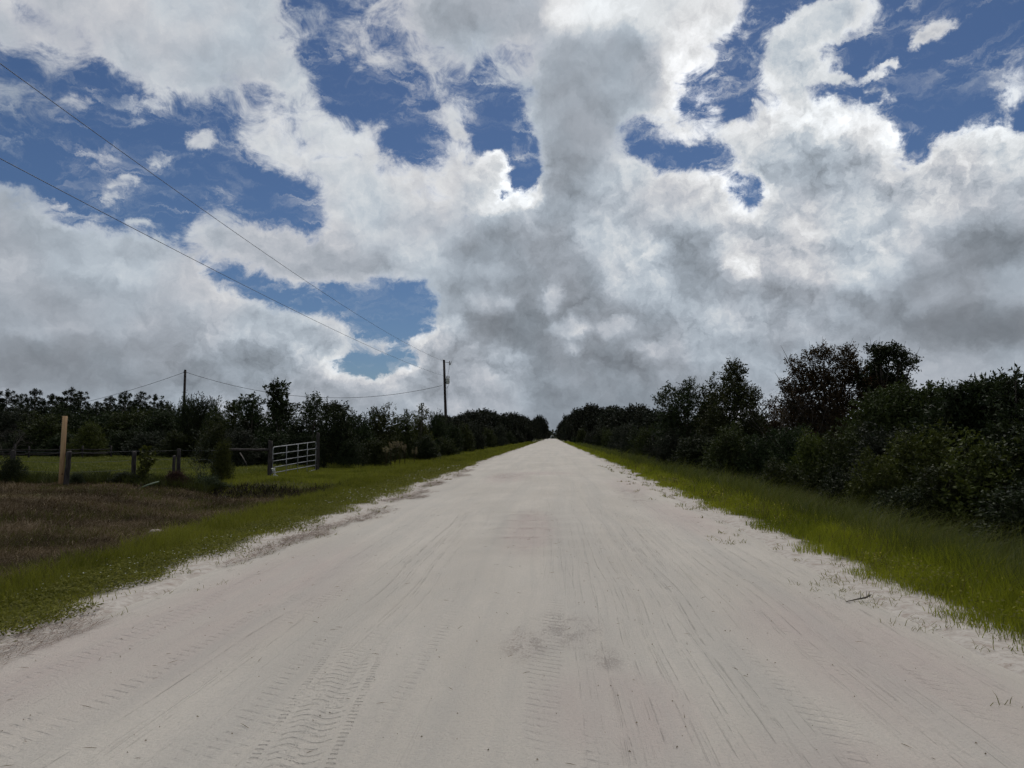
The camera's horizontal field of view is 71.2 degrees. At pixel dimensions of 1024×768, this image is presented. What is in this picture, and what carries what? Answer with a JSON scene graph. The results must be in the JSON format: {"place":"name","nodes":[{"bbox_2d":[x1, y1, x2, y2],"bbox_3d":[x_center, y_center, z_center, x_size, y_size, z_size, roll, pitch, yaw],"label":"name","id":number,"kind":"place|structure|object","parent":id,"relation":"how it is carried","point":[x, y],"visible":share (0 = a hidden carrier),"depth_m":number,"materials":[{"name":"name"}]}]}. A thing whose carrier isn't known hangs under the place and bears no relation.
{"place":"outdoors","nodes":[
{"label":"outdoors","id":0,"kind":"place"},
{"bbox_2d":[0,454,342,479],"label":"pasture grass","id":1,"kind":"structure","parent":0,"point":[121,463],"depth_m":39.33,"materials":[{"name":"green plant"}]},
{"bbox_2d":[100,441,530,497],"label":"grass","id":2,"kind":"structure","parent":0,"point":[334,474],"depth_m":29.22,"materials":[{"name":"green plant"}]},
{"bbox_2d":[0,438,1023,767],"bbox_3d":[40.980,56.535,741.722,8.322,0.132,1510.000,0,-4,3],"label":"road","id":3,"kind":"structure","parent":0,"point":[730,672],"depth_m":4.88,"materials":[{"name":"beige sand"}]},
{"bbox_2d":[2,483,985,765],"bbox_3d":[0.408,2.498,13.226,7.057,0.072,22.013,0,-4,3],"label":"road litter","id":4,"kind":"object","parent":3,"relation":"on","point":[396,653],"visible":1,"depth_m":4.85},
{"bbox_2d":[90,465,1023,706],"bbox_3d":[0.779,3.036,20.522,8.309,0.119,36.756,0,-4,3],"label":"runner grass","id":5,"kind":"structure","parent":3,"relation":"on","point":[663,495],"depth_m":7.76,"materials":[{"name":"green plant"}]},
{"bbox_2d":[0,438,1023,676],"bbox_3d":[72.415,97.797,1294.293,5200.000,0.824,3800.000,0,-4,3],"label":"ground","id":6,"kind":"structure","parent":0,"point":[906,606],"depth_m":7.81,"materials":[{"name":"beige sand"}]},
{"bbox_2d":[0,389,18,428],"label":"pine tree","id":7,"kind":"object","parent":6,"relation":"on","point":[5,400],"visible":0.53,"depth_m":64.66,"materials":[{"name":"green plant"}]},
{"bbox_2d":[0,454,30,482],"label":"weed bush","id":8,"kind":"object","parent":6,"relation":"on","point":[14,465],"visible":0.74,"depth_m":24.78,"materials":[{"name":"green plant"}]},
{"bbox_2d":[0,404,34,455],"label":"shrub","id":9,"kind":"object","parent":6,"relation":"on","point":[7,421],"visible":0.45,"depth_m":59.83,"materials":[{"name":"green plant"}]},
{"bbox_2d":[0,431,53,456],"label":"shrub","id":10,"kind":"object","parent":6,"relation":"on","point":[6,446],"visible":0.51,"depth_m":57.05,"materials":[{"name":"green plant"}]},
{"bbox_2d":[22,388,47,422],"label":"pine tree","id":11,"kind":"object","parent":6,"relation":"on","point":[35,392],"visible":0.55,"depth_m":65.47,"materials":[{"name":"green plant"}]},
{"bbox_2d":[8,410,75,455],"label":"shrub","id":12,"kind":"object","parent":6,"relation":"on","point":[42,427],"visible":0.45,"depth_m":58.50,"materials":[{"name":"green plant"}]},
{"bbox_2d":[0,444,111,457],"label":"rail fence","id":13,"kind":"object","parent":6,"relation":"on","point":[82,450],"visible":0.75,"depth_m":52.59,"materials":[{"name":"brown wood"}]},
{"bbox_2d":[32,432,84,456],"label":"shrub","id":14,"kind":"object","parent":6,"relation":"on","point":[56,442],"visible":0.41,"depth_m":57.18,"materials":[{"name":"green plant"}]},
{"bbox_2d":[58,416,67,483],"bbox_3d":[-14.732,2.549,23.418,0.179,3.002,0.171,3,-5,-35],"label":"timber post","id":15,"kind":"object","parent":6,"relation":"on","point":[62,449],"visible":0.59,"depth_m":23.39,"materials":[{"name":"wood"}]},
{"bbox_2d":[50,387,86,421],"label":"pine tree","id":16,"kind":"object","parent":6,"relation":"on","point":[68,398],"visible":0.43,"depth_m":64.23,"materials":[{"name":"green plant"}]},
{"bbox_2d":[47,403,92,442],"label":"shrub","id":17,"kind":"object","parent":6,"relation":"on","point":[73,425],"visible":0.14,"depth_m":61.50,"materials":[{"name":"green plant"}]},
{"bbox_2d":[65,420,109,456],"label":"shrub","id":18,"kind":"object","parent":6,"relation":"on","point":[88,438],"visible":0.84,"depth_m":55.37,"materials":[{"name":"green plant"}]},
{"bbox_2d":[77,407,126,450],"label":"shrub","id":19,"kind":"object","parent":6,"relation":"on","point":[104,419],"visible":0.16,"depth_m":63.22,"materials":[{"name":"green plant"}]},
{"bbox_2d":[0,467,225,495],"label":"rough grass","id":20,"kind":"structure","parent":6,"relation":"on","point":[90,476],"depth_m":24.75,"materials":[{"name":"green plant"}]},
{"bbox_2d":[102,427,139,455],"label":"shrub","id":21,"kind":"object","parent":6,"relation":"on","point":[121,438],"visible":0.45,"depth_m":59.23,"materials":[{"name":"green plant"}]},
{"bbox_2d":[98,405,154,452],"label":"shrub","id":22,"kind":"object","parent":6,"relation":"on","point":[131,418],"visible":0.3,"depth_m":62.13,"materials":[{"name":"green plant"}]},
{"bbox_2d":[115,430,168,456],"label":"shrub","id":23,"kind":"object","parent":6,"relation":"on","point":[152,439],"visible":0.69,"depth_m":57.81,"materials":[{"name":"green plant"}]},
{"bbox_2d":[135,445,157,479],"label":"tall weed","id":24,"kind":"object","parent":6,"relation":"on","point":[145,463],"visible":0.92,"depth_m":25.39,"materials":[{"name":"green plant"}]},
{"bbox_2d":[131,404,181,454],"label":"shrub","id":25,"kind":"object","parent":6,"relation":"on","point":[164,423],"visible":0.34,"depth_m":61.10,"materials":[{"name":"green plant"}]},
{"bbox_2d":[0,480,339,586],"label":"dry grass","id":26,"kind":"structure","parent":6,"relation":"on","point":[11,490],"depth_m":17.96,"materials":[{"name":"plant"}]},
{"bbox_2d":[149,429,199,457],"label":"shrub","id":27,"kind":"object","parent":6,"relation":"on","point":[175,439],"visible":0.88,"depth_m":54.71,"materials":[{"name":"green plant"}]},
{"bbox_2d":[173,392,198,455],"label":"round tree","id":28,"kind":"object","parent":6,"relation":"on","point":[183,420],"visible":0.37,"depth_m":57.05,"materials":[{"name":"green plant"}]},
{"bbox_2d":[0,481,372,574],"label":"regrowth","id":29,"kind":"object","parent":6,"relation":"on","point":[144,513],"visible":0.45,"depth_m":17.81,"materials":[{"name":"brown plant"}]},
{"bbox_2d":[185,390,214,456],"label":"round tree","id":30,"kind":"object","parent":6,"relation":"on","point":[196,418],"visible":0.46,"depth_m":55.94,"materials":[{"name":"green plant"}]},
{"bbox_2d":[181,429,222,482],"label":"weed bush","id":31,"kind":"object","parent":6,"relation":"on","point":[210,460],"visible":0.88,"depth_m":25.91,"materials":[{"name":"green plant"}]},
{"bbox_2d":[189,419,233,463],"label":"shrub","id":32,"kind":"object","parent":6,"relation":"on","point":[217,433],"visible":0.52,"depth_m":42.52,"materials":[{"name":"green plant"}]},
{"bbox_2d":[208,437,235,480],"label":"weed bush","id":33,"kind":"object","parent":6,"relation":"on","point":[221,463],"visible":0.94,"depth_m":26.57,"materials":[{"name":"green plant"}]},
{"bbox_2d":[197,406,249,458],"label":"shrub","id":34,"kind":"object","parent":6,"relation":"on","point":[228,424],"visible":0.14,"depth_m":47.52,"materials":[{"name":"green plant"}]},
{"bbox_2d":[0,469,471,663],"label":"dead grass","id":35,"kind":"structure","parent":6,"relation":"on","point":[328,525],"depth_m":9.20,"materials":[{"name":"grey plant"}]},
{"bbox_2d":[213,426,267,466],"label":"shrub","id":36,"kind":"object","parent":6,"relation":"on","point":[241,440],"visible":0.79,"depth_m":38.38,"materials":[{"name":"green plant"}]},
{"bbox_2d":[129,481,351,499],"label":"bank weeds","id":37,"kind":"object","parent":6,"relation":"on","point":[273,486],"visible":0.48,"depth_m":24.85,"materials":[{"name":"green plant"}]},
{"bbox_2d":[231,391,267,446],"bbox_3d":[-16.494,2.786,45.087,2.041,4.740,2.260,0,-4,3],"label":"bushy sapling","id":38,"kind":"object","parent":6,"relation":"on","point":[251,415],"visible":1,"depth_m":44.79,"materials":[{"name":"green plant"}]},
{"bbox_2d":[231,410,269,445],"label":"shrub","id":39,"kind":"object","parent":6,"relation":"on","point":[244,424],"visible":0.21,"depth_m":46.11,"materials":[{"name":"green plant"}]},
{"bbox_2d":[240,429,296,466],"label":"shrub","id":40,"kind":"object","parent":6,"relation":"on","point":[276,439],"visible":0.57,"depth_m":40.36,"materials":[{"name":"green plant"}]},
{"bbox_2d":[0,441,537,643],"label":"grass","id":41,"kind":"structure","parent":6,"relation":"on","point":[171,537],"depth_m":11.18,"materials":[{"name":"green plant"}]},
{"bbox_2d":[250,404,303,459],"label":"shrub","id":42,"kind":"object","parent":6,"relation":"on","point":[272,427],"visible":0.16,"depth_m":45.11,"materials":[{"name":"green plant"}]},
{"bbox_2d":[261,377,294,459],"bbox_3d":[-14.064,2.116,42.928,2.046,5.740,1.687,0,-4,3],"label":"broadleaf sapling","id":43,"kind":"object","parent":6,"relation":"on","point":[278,407],"visible":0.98,"depth_m":42.80,"materials":[{"name":"green plant"}]},
{"bbox_2d":[277,431,323,464],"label":"shrub","id":44,"kind":"object","parent":6,"relation":"on","point":[305,438],"visible":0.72,"depth_m":41.14,"materials":[{"name":"green plant"}]},
{"bbox_2d":[289,391,323,462],"bbox_3d":[-12.059,2.488,42.546,2.345,4.909,1.646,2,-5,-28],"label":"slim sapling","id":45,"kind":"object","parent":6,"relation":"on","point":[309,409],"visible":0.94,"depth_m":42.50,"materials":[{"name":"green plant"}]},
{"bbox_2d":[288,407,330,463],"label":"shrub","id":46,"kind":"object","parent":6,"relation":"on","point":[302,426],"visible":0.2,"depth_m":44.28,"materials":[{"name":"green plant"}]},
{"bbox_2d":[316,432,319,469],"bbox_3d":[-9.347,3.382,34.419,0.180,2.100,0.175,0,-4,3],"label":"gate post","id":47,"kind":"object","parent":6,"relation":"on","point":[318,449],"visible":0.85,"depth_m":34.37,"materials":[{"name":"grey wood"}]},
{"bbox_2d":[272,442,317,472],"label":"metal gate","id":48,"kind":"structure","parent":47,"relation":"attached to","point":[307,449],"depth_m":31.41,"materials":[{"name":"metal"}]},
{"bbox_2d":[307,396,372,467],"bbox_3d":[-9.249,3.040,38.464,3.110,5.019,2.890,-1,-4,14],"label":"shrub","id":49,"kind":"object","parent":6,"relation":"on","point":[336,427],"visible":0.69,"depth_m":38.07,"materials":[{"name":"green plant"}]},
{"bbox_2d":[328,436,365,467],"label":"shrub","id":50,"kind":"object","parent":6,"relation":"on","point":[350,452],"visible":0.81,"depth_m":37.16,"materials":[{"name":"green plant"}]},
{"bbox_2d":[346,407,377,454],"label":"shrub","id":51,"kind":"object","parent":6,"relation":"on","point":[361,429],"visible":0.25,"depth_m":43.22,"materials":[{"name":"green plant"}]},
{"bbox_2d":[360,435,394,466],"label":"shrub","id":52,"kind":"object","parent":6,"relation":"on","point":[377,456],"visible":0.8,"depth_m":41.06,"materials":[{"name":"green plant"}]},
{"bbox_2d":[362,402,402,460],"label":"shrub","id":53,"kind":"object","parent":6,"relation":"on","point":[383,430],"visible":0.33,"depth_m":48.16,"materials":[{"name":"green plant"}]},
{"bbox_2d":[386,409,420,459],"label":"shrub","id":54,"kind":"object","parent":6,"relation":"on","point":[404,422],"visible":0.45,"depth_m":53.04,"materials":[{"name":"green plant"}]},
{"bbox_2d":[408,414,439,457],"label":"shrub","id":55,"kind":"object","parent":6,"relation":"on","point":[424,428],"visible":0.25,"depth_m":58.02,"materials":[{"name":"green plant"}]},
{"bbox_2d":[409,432,442,459],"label":"shrub","id":56,"kind":"object","parent":6,"relation":"on","point":[430,451],"visible":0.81,"depth_m":51.85,"materials":[{"name":"green plant"}]},
{"bbox_2d":[427,408,451,455],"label":"shrub","id":57,"kind":"object","parent":6,"relation":"on","point":[437,428],"visible":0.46,"depth_m":63.03,"materials":[{"name":"green plant"}]},
{"bbox_2d":[443,359,450,425],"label":"utility pole","id":58,"kind":"object","parent":6,"relation":"on","point":[446,379],"visible":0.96,"depth_m":71.54,"materials":[{"name":"brown wood"}]},
{"bbox_2d":[0,63,437,358],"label":"power line","id":59,"kind":"object","parent":58,"relation":"attached to","point":[167,184],"visible":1,"depth_m":20.03,"materials":[{"name":"metal"}]},
{"bbox_2d":[437,435,461,456],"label":"shrub","id":60,"kind":"object","parent":6,"relation":"on","point":[446,448],"visible":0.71,"depth_m":59.90,"materials":[{"name":"green plant"}]},
{"bbox_2d":[444,421,465,452],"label":"shrub","id":61,"kind":"object","parent":6,"relation":"on","point":[455,434],"visible":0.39,"depth_m":69.97,"materials":[{"name":"green plant"}]},
{"bbox_2d":[435,413,478,431],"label":"live oak","id":62,"kind":"object","parent":6,"relation":"on","point":[457,420],"visible":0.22,"depth_m":139.24,"materials":[{"name":"green plant"}]},
{"bbox_2d":[454,421,475,451],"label":"shrub","id":63,"kind":"object","parent":6,"relation":"on","point":[468,436],"visible":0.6,"depth_m":79.75,"materials":[{"name":"green plant"}]},
{"bbox_2d":[456,409,492,435],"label":"live oak","id":64,"kind":"object","parent":6,"relation":"on","point":[480,418],"visible":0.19,"depth_m":151.57,"materials":[{"name":"green plant"}]},
{"bbox_2d":[468,420,487,449],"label":"shrub","id":65,"kind":"object","parent":6,"relation":"on","point":[479,442],"visible":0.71,"depth_m":91.88,"materials":[{"name":"green plant"}]},
{"bbox_2d":[477,407,507,432],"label":"live oak","id":66,"kind":"object","parent":6,"relation":"on","point":[495,418],"visible":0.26,"depth_m":166.31,"materials":[{"name":"green plant"}]},
{"bbox_2d":[493,411,518,440],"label":"live oak","id":67,"kind":"object","parent":6,"relation":"on","point":[508,421],"visible":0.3,"depth_m":183.75,"materials":[{"name":"green plant"}]},
{"bbox_2d":[570,402,598,437],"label":"live oak","id":68,"kind":"object","parent":6,"relation":"on","point":[579,417],"visible":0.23,"depth_m":197.52,"materials":[{"name":"green plant"}]},
{"bbox_2d":[580,403,617,434],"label":"live oak","id":69,"kind":"object","parent":6,"relation":"on","point":[594,412],"visible":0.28,"depth_m":177.56,"materials":[{"name":"green plant"}]},
{"bbox_2d":[595,405,625,432],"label":"live oak","id":70,"kind":"object","parent":6,"relation":"on","point":[602,419],"visible":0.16,"depth_m":161.75,"materials":[{"name":"green plant"}]},
{"bbox_2d":[612,420,638,452],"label":"shrub","id":71,"kind":"object","parent":6,"relation":"on","point":[622,439],"visible":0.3,"depth_m":63.00,"materials":[{"name":"green plant"}]},
{"bbox_2d":[605,402,657,432],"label":"live oak","id":72,"kind":"object","parent":6,"relation":"on","point":[622,416],"visible":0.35,"depth_m":146.98,"materials":[{"name":"green plant"}]},
{"bbox_2d":[630,423,656,457],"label":"shrub","id":73,"kind":"object","parent":6,"relation":"on","point":[642,439],"visible":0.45,"depth_m":49.12,"materials":[{"name":"green plant"}]},
{"bbox_2d":[631,408,681,435],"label":"live oak","id":74,"kind":"object","parent":6,"relation":"on","point":[643,418],"visible":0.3,"depth_m":131.65,"materials":[{"name":"green plant"}]},
{"bbox_2d":[651,429,689,466],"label":"shrub","id":75,"kind":"object","parent":6,"relation":"on","point":[671,441],"visible":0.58,"depth_m":36.19,"materials":[{"name":"green plant"}]},
{"bbox_2d":[649,376,718,448],"bbox_3d":[9.491,2.414,38.878,3.907,5.710,4.819,0,-4,3],"label":"leafy tree","id":76,"kind":"object","parent":6,"relation":"on","point":[675,417],"visible":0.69,"depth_m":38.11,"materials":[{"name":"green plant"}]},
{"bbox_2d":[667,429,716,469],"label":"shrub","id":77,"kind":"object","parent":6,"relation":"on","point":[694,452],"visible":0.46,"depth_m":32.27,"materials":[{"name":"green plant"}]},
{"bbox_2d":[696,372,720,431],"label":"slender sapling","id":78,"kind":"object","parent":6,"relation":"on","point":[709,386],"visible":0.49,"depth_m":37.46,"materials":[{"name":"green plant"}]},
{"bbox_2d":[697,420,757,476],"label":"shrub","id":79,"kind":"object","parent":6,"relation":"on","point":[724,453],"visible":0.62,"depth_m":29.12,"materials":[{"name":"green plant"}]},
{"bbox_2d":[691,357,770,453],"bbox_3d":[10.890,1.643,34.946,3.987,6.235,4.445,0,-4,3],"label":"pointed tree","id":80,"kind":"object","parent":6,"relation":"on","point":[740,398],"visible":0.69,"depth_m":34.87,"materials":[{"name":"green plant"}]},
{"bbox_2d":[732,426,779,483],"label":"shrub","id":81,"kind":"object","parent":6,"relation":"on","point":[755,451],"visible":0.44,"depth_m":28.13,"materials":[{"name":"green plant"}]},
{"bbox_2d":[760,395,793,453],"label":"tree","id":82,"kind":"object","parent":6,"relation":"on","point":[773,417],"visible":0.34,"depth_m":36.98,"materials":[{"name":"green plant"}]},
{"bbox_2d":[754,423,814,482],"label":"shrub","id":83,"kind":"object","parent":6,"relation":"on","point":[786,445],"visible":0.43,"depth_m":27.21,"materials":[{"name":"green plant"}]},
{"bbox_2d":[755,456,815,500],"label":"shrub","id":84,"kind":"object","parent":6,"relation":"on","point":[781,471],"visible":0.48,"depth_m":21.19,"materials":[{"name":"green plant"}]},
{"bbox_2d":[735,384,847,447],"bbox_3d":[12.865,2.016,32.116,4.440,4.283,4.936,2,-5,-21],"label":"bare shrub","id":85,"kind":"object","parent":6,"relation":"on","point":[788,412],"visible":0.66,"depth_m":32.23,"materials":[{"name":"green plant"}]},
{"bbox_2d":[564,441,1023,651],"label":"grass","id":86,"kind":"structure","parent":6,"relation":"on","point":[812,532],"depth_m":8.49,"materials":[{"name":"green plant"}]},
{"bbox_2d":[575,442,1023,601],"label":"tall grass","id":87,"kind":"structure","parent":6,"relation":"on","point":[843,515],"depth_m":11.33,"materials":[{"name":"green plant"}]},
{"bbox_2d":[585,449,1021,606],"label":"dry stalks","id":88,"kind":"object","parent":6,"relation":"on","point":[825,528],"visible":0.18,"depth_m":12.20,"materials":[{"name":"plant"}]},
{"bbox_2d":[785,426,838,494],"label":"shrub","id":89,"kind":"object","parent":6,"relation":"on","point":[805,453],"visible":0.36,"depth_m":22.18,"materials":[{"name":"green plant"}]},
{"bbox_2d":[773,337,888,442],"bbox_3d":[14.567,1.015,33.014,5.244,6.466,3.702,0,-4,3],"label":"maple tree","id":90,"kind":"object","parent":6,"relation":"on","point":[845,361],"visible":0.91,"depth_m":32.87,"materials":[{"name":"green plant"}]},
{"bbox_2d":[803,424,868,498],"bbox_3d":[10.018,2.618,21.454,2.801,2.886,2.655,1,-4,-8],"label":"shrub","id":91,"kind":"object","parent":6,"relation":"on","point":[840,450],"visible":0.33,"depth_m":21.17,"materials":[{"name":"green plant"}]},
{"bbox_2d":[814,463,868,509],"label":"shrub","id":92,"kind":"object","parent":6,"relation":"on","point":[838,483],"visible":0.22,"depth_m":17.34,"materials":[{"name":"green plant"}]},
{"bbox_2d":[839,445,907,510],"bbox_3d":[8.187,2.520,15.944,1.698,2.405,1.737,1,-4,-15],"label":"shrub","id":93,"kind":"object","parent":6,"relation":"on","point":[863,485],"visible":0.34,"depth_m":15.88,"materials":[{"name":"green plant"}]},
{"bbox_2d":[836,419,918,487],"bbox_3d":[10.178,2.301,19.285,2.464,2.771,2.626,2,-5,-23],"label":"shrub","id":94,"kind":"object","parent":6,"relation":"on","point":[875,447],"visible":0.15,"depth_m":19.33,"materials":[{"name":"green plant"}]},
{"bbox_2d":[848,339,923,414],"bbox_3d":[16.846,1.016,32.071,3.096,6.305,3.117,0,-4,3],"label":"spreading tree","id":95,"kind":"object","parent":6,"relation":"on","point":[881,354],"visible":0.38,"depth_m":31.88,"materials":[{"name":"green plant"}]},
{"bbox_2d":[831,375,953,464],"bbox_3d":[14.403,1.717,26.236,5.464,4.126,3.366,0,-4,3],"label":"broadleaf thicket tree","id":96,"kind":"object","parent":6,"relation":"on","point":[891,409],"visible":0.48,"depth_m":25.71,"materials":[{"name":"green plant"}]},
{"bbox_2d":[861,484,939,535],"bbox_3d":[7.284,2.589,13.510,1.725,1.445,1.838,-2,-5,30],"label":"shrub","id":97,"kind":"object","parent":6,"relation":"on","point":[888,494],"visible":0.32,"depth_m":13.27,"materials":[{"name":"green plant"}]},
{"bbox_2d":[855,418,961,500],"bbox_3d":[9.181,2.306,16.413,2.636,3.183,2.450,-2,-5,24],"label":"shrub","id":98,"kind":"object","parent":6,"relation":"on","point":[931,449],"visible":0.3,"depth_m":16.23,"materials":[{"name":"green plant"}]},
{"bbox_2d":[897,452,988,545],"bbox_3d":[8.182,2.316,13.427,2.125,2.088,2.439,3,-5,-38],"label":"shrub","id":99,"kind":"object","parent":6,"relation":"on","point":[937,483],"visible":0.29,"depth_m":13.27,"materials":[{"name":"green plant"}]},
{"bbox_2d":[904,370,1022,472],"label":"compound leaf tree","id":100,"kind":"object","parent":6,"relation":"on","point":[962,408],"visible":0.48,"depth_m":18.99,"materials":[{"name":"green plant"}]},
{"bbox_2d":[917,426,1023,544],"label":"shrub","id":101,"kind":"object","parent":6,"relation":"on","point":[978,469],"visible":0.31,"depth_m":12.80,"materials":[{"name":"green plant"}]},
{"bbox_2d":[952,476,1023,553],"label":"shrub","id":102,"kind":"object","parent":6,"relation":"on","point":[1015,500],"visible":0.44,"depth_m":10.91,"materials":[{"name":"green plant"}]},
{"bbox_2d":[970,363,1023,454],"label":"shooting sapling","id":103,"kind":"object","parent":6,"relation":"on","point":[1001,400],"visible":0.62,"depth_m":16.50,"materials":[{"name":"green plant"}]},
{"bbox_2d":[973,401,1023,511],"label":"shrub","id":104,"kind":"object","parent":6,"relation":"on","point":[1008,464],"visible":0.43,"depth_m":12.62,"materials":[{"name":"green plant"}]},
{"bbox_2d":[0,0,1023,435],"label":"sky","id":105,"kind":"structure","parent":0,"point":[565,205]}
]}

